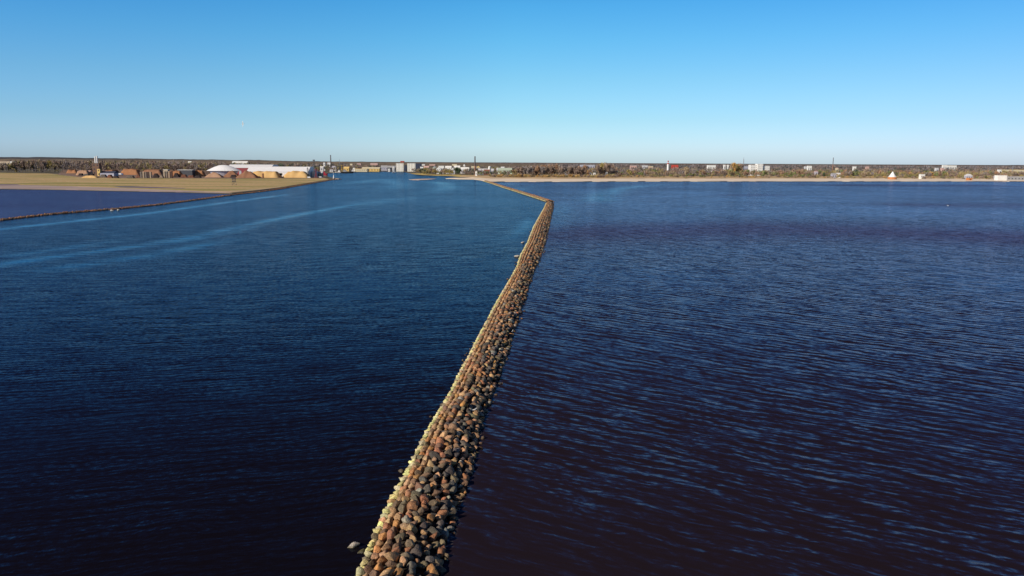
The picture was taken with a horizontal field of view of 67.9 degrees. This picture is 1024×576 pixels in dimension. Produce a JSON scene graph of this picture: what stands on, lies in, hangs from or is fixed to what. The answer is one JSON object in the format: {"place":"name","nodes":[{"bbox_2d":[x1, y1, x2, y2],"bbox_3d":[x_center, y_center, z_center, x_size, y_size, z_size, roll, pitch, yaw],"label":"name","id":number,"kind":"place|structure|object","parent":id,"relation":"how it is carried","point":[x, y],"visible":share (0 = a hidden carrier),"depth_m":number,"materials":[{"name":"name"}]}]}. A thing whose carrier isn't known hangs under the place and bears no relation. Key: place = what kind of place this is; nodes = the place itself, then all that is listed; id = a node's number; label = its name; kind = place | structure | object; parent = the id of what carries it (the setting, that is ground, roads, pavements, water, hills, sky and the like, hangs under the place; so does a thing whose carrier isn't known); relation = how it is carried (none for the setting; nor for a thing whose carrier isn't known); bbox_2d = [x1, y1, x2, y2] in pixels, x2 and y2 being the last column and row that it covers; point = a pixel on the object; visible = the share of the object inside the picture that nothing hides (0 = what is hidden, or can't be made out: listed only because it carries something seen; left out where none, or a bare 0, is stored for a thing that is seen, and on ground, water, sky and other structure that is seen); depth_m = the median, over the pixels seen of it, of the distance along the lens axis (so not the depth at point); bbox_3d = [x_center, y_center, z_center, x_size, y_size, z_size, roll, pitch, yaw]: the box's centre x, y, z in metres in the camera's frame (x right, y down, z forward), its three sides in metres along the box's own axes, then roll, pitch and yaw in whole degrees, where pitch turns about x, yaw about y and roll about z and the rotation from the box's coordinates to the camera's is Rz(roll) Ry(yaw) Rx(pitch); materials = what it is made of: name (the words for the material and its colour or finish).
{"place":"outdoors","nodes":[
{"label":"outdoors","id":0,"kind":"place"},
{"bbox_2d":[0,185,230,192],"bbox_3d":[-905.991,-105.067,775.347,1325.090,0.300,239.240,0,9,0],"label":"mud flat","id":1,"kind":"structure","parent":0,"point":[61,187],"depth_m":737.43,"materials":[{"name":"brown soil"}]},
{"bbox_2d":[0,173,328,192],"bbox_3d":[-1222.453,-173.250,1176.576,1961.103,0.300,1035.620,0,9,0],"label":"meadow","id":2,"kind":"structure","parent":0,"point":[206,184],"depth_m":965.19,"materials":[{"name":"beige plant"}]},
{"bbox_2d":[114,186,167,187],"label":"puddle","id":3,"kind":"object","parent":2,"relation":"on","point":[139,187],"visible":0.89,"depth_m":775.70,"materials":[{"name":"liquid"}]},
{"bbox_2d":[215,187,278,191],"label":"bank sand","id":4,"kind":"structure","parent":0,"point":[243,190],"depth_m":707.12,"materials":[{"name":"beige sand"}]},
{"bbox_2d":[0,157,554,167],"bbox_3d":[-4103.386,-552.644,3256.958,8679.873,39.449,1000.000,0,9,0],"label":"distant flat forest","id":5,"kind":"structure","parent":0,"point":[262,162],"depth_m":3089.17,"materials":[{"name":"green plant"}]},
{"bbox_2d":[247,166,315,176],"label":"warehouse","id":6,"kind":"structure","parent":0,"point":[285,170],"depth_m":1294.28,"materials":[{"name":"metal"}]},
{"bbox_2d":[407,163,415,171],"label":"apartment block","id":7,"kind":"structure","parent":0,"point":[410,166],"depth_m":2123.76,"materials":[{"name":"white concrete"}]},
{"bbox_2d":[410,173,461,176],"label":"reed spit","id":8,"kind":"structure","parent":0,"point":[437,174],"depth_m":1648.45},
{"bbox_2d":[498,168,511,173],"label":"building","id":9,"kind":"structure","parent":0,"point":[504,169],"depth_m":1778.61,"materials":[{"name":"white concrete"}]},
{"bbox_2d":[0,171,1023,575],"bbox_3d":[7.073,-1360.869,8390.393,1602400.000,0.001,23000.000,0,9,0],"label":"water","id":10,"kind":"structure","parent":0,"point":[762,379],"depth_m":100.93,"materials":[{"name":"blue liquid"}]},
{"bbox_2d":[0,179,337,220],"bbox_3d":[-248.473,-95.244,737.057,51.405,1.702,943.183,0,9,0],"label":"breakwater boulders","id":11,"kind":"object","parent":10,"relation":"in","point":[44,214],"visible":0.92,"depth_m":463.69,"materials":[{"name":"stone"}]},
{"bbox_2d":[347,542,360,547],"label":"boulder","id":12,"kind":"object","parent":10,"relation":"in","point":[353,544],"visible":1,"depth_m":55.78,"materials":[{"name":"stone"}]},
{"bbox_2d":[370,220,548,575],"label":"breakwater bed","id":13,"kind":"object","parent":10,"relation":"in","point":[418,536],"visible":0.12,"depth_m":59.72,"materials":[{"name":"brown stone"}]},
{"bbox_2d":[356,567,364,575],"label":"boulder","id":14,"kind":"object","parent":13,"relation":"on","point":[360,571],"visible":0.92,"depth_m":51.59,"materials":[{"name":"stone"}]},
{"bbox_2d":[364,565,373,573],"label":"boulder","id":15,"kind":"object","parent":13,"relation":"on","point":[368,569],"visible":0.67,"depth_m":50.94,"materials":[{"name":"stone"}]},
{"bbox_2d":[367,559,376,567],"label":"boulder","id":16,"kind":"object","parent":13,"relation":"on","point":[373,563],"visible":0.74,"depth_m":51.96,"materials":[{"name":"stone"}]},
{"bbox_2d":[369,569,379,575],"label":"boulder","id":17,"kind":"object","parent":13,"relation":"on","point":[373,572],"visible":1,"depth_m":49.90,"materials":[{"name":"stone"}]},
{"bbox_2d":[371,552,378,560],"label":"boulder","id":18,"kind":"object","parent":13,"relation":"on","point":[374,555],"visible":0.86,"depth_m":52.68,"materials":[{"name":"stone"}]},
{"bbox_2d":[373,545,381,552],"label":"boulder","id":19,"kind":"object","parent":13,"relation":"on","point":[377,548],"visible":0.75,"depth_m":53.64,"materials":[{"name":"stone"}]},
{"bbox_2d":[374,562,383,572],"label":"boulder","id":20,"kind":"object","parent":13,"relation":"on","point":[379,567],"visible":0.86,"depth_m":50.63,"materials":[{"name":"stone"}]},
{"bbox_2d":[377,555,386,565],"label":"boulder","id":21,"kind":"object","parent":13,"relation":"on","point":[382,559],"visible":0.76,"depth_m":51.53,"materials":[{"name":"stone"}]},
{"bbox_2d":[378,532,386,541],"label":"boulder","id":22,"kind":"object","parent":13,"relation":"on","point":[382,537],"visible":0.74,"depth_m":55.40,"materials":[{"name":"stone"}]},
{"bbox_2d":[381,543,390,551],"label":"boulder","id":23,"kind":"object","parent":13,"relation":"on","point":[387,546],"visible":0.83,"depth_m":53.24,"materials":[{"name":"stone"}]},
{"bbox_2d":[379,569,393,575],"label":"boulder","id":24,"kind":"object","parent":13,"relation":"on","point":[388,571],"visible":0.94,"depth_m":49.55,"materials":[{"name":"stone"}]},
{"bbox_2d":[387,529,394,539],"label":"boulder","id":25,"kind":"object","parent":13,"relation":"on","point":[390,534],"visible":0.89,"depth_m":54.93,"materials":[{"name":"stone"}]},
{"bbox_2d":[385,560,396,567],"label":"boulder","id":26,"kind":"object","parent":13,"relation":"on","point":[390,563],"visible":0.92,"depth_m":51.03,"materials":[{"name":"stone"}]},
{"bbox_2d":[384,551,399,562],"bbox_3d":[-8.219,18.357,51.954,0.812,0.835,1.019,3,10,16],"label":"boulder","id":27,"kind":"object","parent":13,"relation":"on","point":[394,556],"visible":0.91,"depth_m":51.65,"materials":[{"name":"stone"}]},
{"bbox_2d":[393,519,399,528],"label":"boulder","id":28,"kind":"object","parent":13,"relation":"on","point":[396,522],"visible":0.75,"depth_m":56.76,"materials":[{"name":"stone"}]},
{"bbox_2d":[393,568,403,575],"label":"boulder","id":29,"kind":"object","parent":13,"relation":"on","point":[397,571],"visible":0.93,"depth_m":50.06,"materials":[{"name":"stone"}]},
{"bbox_2d":[394,513,402,523],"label":"boulder","id":30,"kind":"object","parent":13,"relation":"on","point":[398,516],"visible":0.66,"depth_m":57.68,"materials":[{"name":"stone"}]},
{"bbox_2d":[394,532,405,540],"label":"boulder","id":31,"kind":"object","parent":13,"relation":"on","point":[402,535],"visible":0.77,"depth_m":54.74,"materials":[{"name":"stone"}]},
{"bbox_2d":[398,503,406,514],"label":"boulder","id":32,"kind":"object","parent":13,"relation":"on","point":[402,508],"visible":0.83,"depth_m":59.29,"materials":[{"name":"stone"}]},
{"bbox_2d":[400,556,407,565],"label":"boulder","id":33,"kind":"object","parent":13,"relation":"on","point":[403,560],"visible":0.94,"depth_m":51.52,"materials":[{"name":"stone"}]},
{"bbox_2d":[401,515,411,522],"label":"boulder","id":34,"kind":"object","parent":13,"relation":"on","point":[406,519],"visible":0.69,"depth_m":57.02,"materials":[{"name":"stone"}]},
{"bbox_2d":[401,551,413,562],"bbox_3d":[-7.165,18.594,52.454,0.771,0.894,1.074,-9,-8,43],"label":"boulder","id":35,"kind":"object","parent":13,"relation":"on","point":[409,556],"visible":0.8,"depth_m":52.19,"materials":[{"name":"stone"}]},
{"bbox_2d":[404,539,414,547],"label":"boulder","id":36,"kind":"object","parent":13,"relation":"on","point":[409,543],"visible":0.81,"depth_m":53.79,"materials":[{"name":"stone"}]},
{"bbox_2d":[405,568,415,575],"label":"boulder","id":37,"kind":"object","parent":13,"relation":"on","point":[411,571],"visible":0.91,"depth_m":50.57,"materials":[{"name":"stone"}]},
{"bbox_2d":[406,561,416,568],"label":"boulder","id":38,"kind":"object","parent":13,"relation":"on","point":[411,564],"visible":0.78,"depth_m":51.41,"materials":[{"name":"stone"}]},
{"bbox_2d":[406,523,417,533],"bbox_3d":[-7.494,17.800,56.220,0.838,0.896,0.875,-8,13,-43],"label":"boulder","id":39,"kind":"object","parent":13,"relation":"on","point":[412,527],"visible":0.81,"depth_m":55.94,"materials":[{"name":"stone"}]},
{"bbox_2d":[407,501,417,510],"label":"boulder","id":40,"kind":"object","parent":13,"relation":"on","point":[413,505],"visible":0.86,"depth_m":59.15,"materials":[{"name":"stone"}]},
{"bbox_2d":[410,547,421,557],"bbox_3d":[-6.817,18.469,53.026,1.186,0.675,0.637,2,-1,11],"label":"boulder","id":41,"kind":"object","parent":13,"relation":"on","point":[415,552],"visible":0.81,"depth_m":52.84,"materials":[{"name":"stone"}]},
{"bbox_2d":[410,490,421,499],"bbox_3d":[-7.658,16.902,61.555,1.088,0.826,0.772,1,9,3],"label":"boulder","id":42,"kind":"object","parent":13,"relation":"on","point":[417,494],"visible":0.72,"depth_m":61.28,"materials":[{"name":"stone"}]},
{"bbox_2d":[414,516,424,523],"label":"boulder","id":43,"kind":"object","parent":13,"relation":"on","point":[420,519],"visible":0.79,"depth_m":57.43,"materials":[{"name":"stone"}]},
{"bbox_2d":[415,482,424,490],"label":"boulder","id":44,"kind":"object","parent":13,"relation":"on","point":[419,485],"visible":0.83,"depth_m":62.78,"materials":[{"name":"stone"}]},
{"bbox_2d":[417,560,427,568],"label":"boulder","id":45,"kind":"object","parent":13,"relation":"on","point":[422,564],"visible":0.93,"depth_m":52.09,"materials":[{"name":"stone"}]},
{"bbox_2d":[418,522,427,530],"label":"boulder","id":46,"kind":"object","parent":13,"relation":"on","point":[424,525],"visible":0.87,"depth_m":56.80,"materials":[{"name":"stone"}]},
{"bbox_2d":[419,494,428,503],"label":"boulder","id":47,"kind":"object","parent":13,"relation":"on","point":[423,497],"visible":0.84,"depth_m":60.94,"materials":[{"name":"stone"}]},
{"bbox_2d":[421,484,430,493],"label":"boulder","id":48,"kind":"object","parent":13,"relation":"on","point":[426,489],"visible":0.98,"depth_m":62.44,"materials":[{"name":"stone"}]},
{"bbox_2d":[421,472,432,478],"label":"boulder","id":49,"kind":"object","parent":13,"relation":"on","point":[427,475],"visible":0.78,"depth_m":65.18,"materials":[{"name":"stone"}]},
{"bbox_2d":[424,556,435,564],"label":"boulder","id":50,"kind":"object","parent":13,"relation":"on","point":[429,560],"visible":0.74,"depth_m":52.92,"materials":[{"name":"stone"}]},
{"bbox_2d":[427,514,434,522],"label":"boulder","id":51,"kind":"object","parent":13,"relation":"on","point":[430,517],"visible":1,"depth_m":58.23,"materials":[{"name":"stone"}]},
{"bbox_2d":[426,499,437,508],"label":"boulder","id":52,"kind":"object","parent":13,"relation":"on","point":[433,502],"visible":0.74,"depth_m":60.51,"materials":[{"name":"stone"}]},
{"bbox_2d":[426,564,438,575],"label":"boulder","id":53,"kind":"object","parent":13,"relation":"on","point":[431,568],"visible":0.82,"depth_m":51.83,"materials":[{"name":"stone"}]},
{"bbox_2d":[426,526,439,536],"bbox_3d":[-5.907,18.301,56.794,1.094,0.878,0.827,-15,-2,40],"label":"boulder","id":54,"kind":"object","parent":13,"relation":"on","point":[431,530],"visible":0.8,"depth_m":56.58,"materials":[{"name":"stone"}]},
{"bbox_2d":[429,532,437,541],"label":"boulder","id":55,"kind":"object","parent":13,"relation":"on","point":[433,537],"visible":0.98,"depth_m":55.93,"materials":[{"name":"stone"}]},
{"bbox_2d":[429,506,438,512],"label":"boulder","id":56,"kind":"object","parent":13,"relation":"on","point":[433,509],"visible":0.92,"depth_m":59.76,"materials":[{"name":"stone"}]},
{"bbox_2d":[429,451,440,461],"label":"boulder","id":57,"kind":"object","parent":13,"relation":"on","point":[432,454],"visible":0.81,"depth_m":69.54,"materials":[{"name":"stone"}]},
{"bbox_2d":[430,541,439,550],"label":"boulder","id":58,"kind":"object","parent":13,"relation":"on","point":[435,545],"visible":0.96,"depth_m":55.19,"materials":[{"name":"stone"}]},
{"bbox_2d":[431,489,441,496],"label":"boulder","id":59,"kind":"object","parent":13,"relation":"on","point":[434,492],"visible":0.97,"depth_m":62.65,"materials":[{"name":"stone"}]},
{"bbox_2d":[431,562,446,573],"bbox_3d":[-5.142,19.579,52.692,1.283,0.902,0.831,6,5,4],"label":"boulder","id":60,"kind":"object","parent":13,"relation":"on","point":[440,569],"visible":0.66,"depth_m":52.55,"materials":[{"name":"stone"}]},
{"bbox_2d":[435,557,443,565],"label":"boulder","id":61,"kind":"object","parent":13,"relation":"on","point":[439,561],"visible":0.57,"depth_m":53.18,"materials":[{"name":"stone"}]},
{"bbox_2d":[436,547,444,557],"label":"boulder","id":62,"kind":"object","parent":13,"relation":"on","point":[440,551],"visible":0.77,"depth_m":54.77,"materials":[{"name":"stone"}]},
{"bbox_2d":[435,437,445,447],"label":"boulder","id":63,"kind":"object","parent":13,"relation":"on","point":[439,440],"visible":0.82,"depth_m":72.85,"materials":[{"name":"stone"}]},
{"bbox_2d":[437,510,448,519],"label":"boulder","id":64,"kind":"object","parent":13,"relation":"on","point":[444,513],"visible":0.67,"depth_m":59.57,"materials":[{"name":"stone"}]},
{"bbox_2d":[438,483,449,489],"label":"boulder","id":65,"kind":"object","parent":13,"relation":"on","point":[446,486],"visible":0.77,"depth_m":64.17,"materials":[{"name":"stone"}]},
{"bbox_2d":[440,528,448,536],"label":"boulder","id":66,"kind":"object","parent":13,"relation":"on","point":[445,531],"visible":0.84,"depth_m":57.54,"materials":[{"name":"stone"}]},
{"bbox_2d":[438,499,452,508],"bbox_3d":[-5.414,17.579,61.528,1.004,0.946,1.133,5,10,26],"label":"boulder","id":67,"kind":"object","parent":13,"relation":"on","point":[448,503],"visible":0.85,"depth_m":61.28,"materials":[{"name":"stone"}]},
{"bbox_2d":[444,448,451,458],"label":"boulder","id":68,"kind":"object","parent":13,"relation":"on","point":[448,452],"visible":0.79,"depth_m":70.51,"materials":[{"name":"stone"}]},
{"bbox_2d":[445,467,453,476],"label":"boulder","id":69,"kind":"object","parent":13,"relation":"on","point":[449,470],"visible":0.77,"depth_m":67.06,"materials":[{"name":"stone"}]},
{"bbox_2d":[446,508,456,516],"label":"boulder","id":70,"kind":"object","parent":13,"relation":"on","point":[452,511],"visible":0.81,"depth_m":60.77,"materials":[{"name":"stone"}]},
{"bbox_2d":[448,486,456,494],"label":"boulder","id":71,"kind":"object","parent":13,"relation":"on","point":[452,489],"visible":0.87,"depth_m":64.25,"materials":[{"name":"stone"}]},
{"bbox_2d":[448,423,457,429],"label":"boulder","id":72,"kind":"object","parent":13,"relation":"on","point":[452,426],"visible":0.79,"depth_m":77.22,"materials":[{"name":"stone"}]},
{"bbox_2d":[449,474,458,482],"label":"boulder","id":73,"kind":"object","parent":13,"relation":"on","point":[454,478],"visible":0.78,"depth_m":66.28,"materials":[{"name":"stone"}]},
{"bbox_2d":[458,478,467,486],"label":"boulder","id":74,"kind":"object","parent":13,"relation":"on","point":[463,482],"visible":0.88,"depth_m":66.54,"materials":[{"name":"stone"}]},
{"bbox_2d":[459,440,470,449],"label":"boulder","id":75,"kind":"object","parent":13,"relation":"on","point":[463,443],"visible":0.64,"depth_m":74.13,"materials":[{"name":"stone"}]},
{"bbox_2d":[0,162,1023,193],"bbox_3d":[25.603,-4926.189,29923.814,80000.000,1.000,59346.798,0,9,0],"label":"ground","id":76,"kind":"structure","parent":0,"point":[50,171],"depth_m":1664.37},
{"bbox_2d":[92,163,101,174],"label":"boiler house","id":77,"kind":"structure","parent":76,"relation":"on","point":[95,166],"depth_m":1408.40,"materials":[{"name":"grey concrete"}]},
{"bbox_2d":[100,171,118,175],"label":"shed","id":78,"kind":"structure","parent":76,"relation":"on","point":[113,173],"depth_m":1317.31,"materials":[{"name":"white metal"}]},
{"bbox_2d":[0,159,359,171],"bbox_3d":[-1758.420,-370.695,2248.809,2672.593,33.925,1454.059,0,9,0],"label":"woodland","id":79,"kind":"object","parent":76,"relation":"on","point":[142,165],"visible":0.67,"depth_m":1638.72,"materials":[{"name":"green plant"}]},
{"bbox_2d":[178,170,194,175],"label":"open shed","id":80,"kind":"structure","parent":76,"relation":"on","point":[189,172],"depth_m":1305.61,"materials":[{"name":"grey metal"}]},
{"bbox_2d":[58,169,326,178],"bbox_3d":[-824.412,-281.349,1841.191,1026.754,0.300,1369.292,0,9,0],"label":"harbour yard","id":81,"kind":"structure","parent":76,"relation":"on","point":[64,173],"depth_m":1372.25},
{"bbox_2d":[121,169,140,174],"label":"wood chip heap","id":82,"kind":"object","parent":81,"relation":"on","point":[130,171],"visible":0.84,"depth_m":1437.92,"materials":[{"name":"orange wood"}]},
{"bbox_2d":[143,169,162,174],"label":"wood chip heap","id":83,"kind":"object","parent":81,"relation":"on","point":[158,171],"visible":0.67,"depth_m":1450.44,"materials":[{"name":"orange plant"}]},
{"bbox_2d":[195,170,205,175],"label":"wood chip heap","id":84,"kind":"object","parent":81,"relation":"on","point":[199,172],"visible":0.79,"depth_m":1318.31,"materials":[{"name":"brown wood"}]},
{"bbox_2d":[205,172,223,176],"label":"wood chip heap","id":85,"kind":"object","parent":81,"relation":"on","point":[213,174],"visible":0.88,"depth_m":1251.09,"materials":[{"name":"beige wood"}]},
{"bbox_2d":[207,165,240,175],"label":"storage dome","id":86,"kind":"structure","parent":81,"relation":"on","point":[222,170],"depth_m":1281.35,"materials":[{"name":"metal"}]},
{"bbox_2d":[224,171,237,176],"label":"wood chip heap","id":87,"kind":"object","parent":81,"relation":"on","point":[229,173],"visible":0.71,"depth_m":1269.73,"materials":[{"name":"brown wood"}]},
{"bbox_2d":[236,170,259,177],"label":"wood chip heap","id":88,"kind":"object","parent":81,"relation":"on","point":[247,174],"visible":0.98,"depth_m":1228.36,"materials":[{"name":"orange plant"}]},
{"bbox_2d":[229,164,278,174],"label":"warehouse","id":89,"kind":"structure","parent":81,"relation":"on","point":[242,167],"depth_m":1489.47,"materials":[{"name":"metal"}]},
{"bbox_2d":[253,171,281,177],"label":"wood chip heap","id":90,"kind":"object","parent":81,"relation":"on","point":[271,174],"visible":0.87,"depth_m":1246.27,"materials":[{"name":"beige wood"}]},
{"bbox_2d":[282,171,311,177],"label":"wood chip heap","id":91,"kind":"object","parent":81,"relation":"on","point":[297,174],"visible":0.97,"depth_m":1258.47,"materials":[{"name":"beige wood"}]},
{"bbox_2d":[362,167,380,171],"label":"building","id":92,"kind":"structure","parent":76,"relation":"on","point":[374,169],"depth_m":2105.98,"materials":[{"name":"beige glass"}]},
{"bbox_2d":[396,163,403,171],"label":"apartment block","id":93,"kind":"structure","parent":76,"relation":"on","point":[399,167],"depth_m":2124.23,"materials":[{"name":"white concrete"}]},
{"bbox_2d":[310,163,513,175],"bbox_3d":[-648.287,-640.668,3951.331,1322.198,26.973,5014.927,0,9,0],"label":"town woodland","id":94,"kind":"object","parent":76,"relation":"on","point":[465,171],"visible":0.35,"depth_m":1807.72,"materials":[{"name":"green plant"}]},
{"bbox_2d":[510,163,1023,178],"bbox_3d":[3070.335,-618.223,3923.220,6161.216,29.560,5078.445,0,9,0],"label":"beachside woodland","id":95,"kind":"object","parent":76,"relation":"on","point":[877,171],"visible":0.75,"depth_m":1655.90,"materials":[{"name":"green plant"}]},
{"bbox_2d":[994,175,1007,179],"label":"building","id":96,"kind":"structure","parent":76,"relation":"on","point":[1000,177],"depth_m":1330.82,"materials":[{"name":"white"}]},
{"bbox_2d":[993,176,1023,179],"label":"building","id":97,"kind":"structure","parent":76,"relation":"on","point":[1015,178],"depth_m":1357.52,"materials":[{"name":"white glass"}]},
{"bbox_2d":[0,0,1023,164],"label":"sky","id":98,"kind":"structure","parent":0,"point":[895,82],"materials":[{"name":"blue"}]},
{"bbox_2d":[309,161,1022,167],"bbox_3d":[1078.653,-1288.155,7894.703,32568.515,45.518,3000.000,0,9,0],"label":"hills","id":99,"kind":"structure","parent":0,"point":[678,164],"depth_m":7395.82,"materials":[{"name":"green plant"}]},
{"bbox_2d":[446,177,1023,181],"bbox_3d":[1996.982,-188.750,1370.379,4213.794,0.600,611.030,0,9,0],"label":"beach","id":100,"kind":"structure","parent":0,"point":[639,180],"depth_m":1252.07,"materials":[{"name":"beige sand"}]},
{"bbox_2d":[460,175,1016,178],"bbox_3d":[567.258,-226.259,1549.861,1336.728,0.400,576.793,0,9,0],"label":"dune","id":101,"kind":"structure","parent":0,"point":[657,177],"depth_m":1402.53,"materials":[{"name":"beige sand"}]},
{"bbox_2d":[487,173,989,178],"bbox_3d":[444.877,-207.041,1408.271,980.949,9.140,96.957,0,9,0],"label":"dune scrub","id":102,"kind":"object","parent":101,"relation":"on","point":[563,175],"visible":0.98,"depth_m":1397.41,"materials":[{"name":"green plant"}]},
{"bbox_2d":[748,164,769,175],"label":"hotel","id":103,"kind":"structure","parent":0,"point":[760,167],"depth_m":1731.32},
{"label":"breakwater bed","id":104,"kind":"structure","parent":0,"visible":0},
{"bbox_2d":[382,180,553,575],"bbox_3d":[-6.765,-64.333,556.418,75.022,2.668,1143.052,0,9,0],"label":"breakwater boulders","id":105,"kind":"object","parent":104,"relation":"on","point":[458,396],"visible":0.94,"depth_m":110.69,"materials":[{"name":"stone"}]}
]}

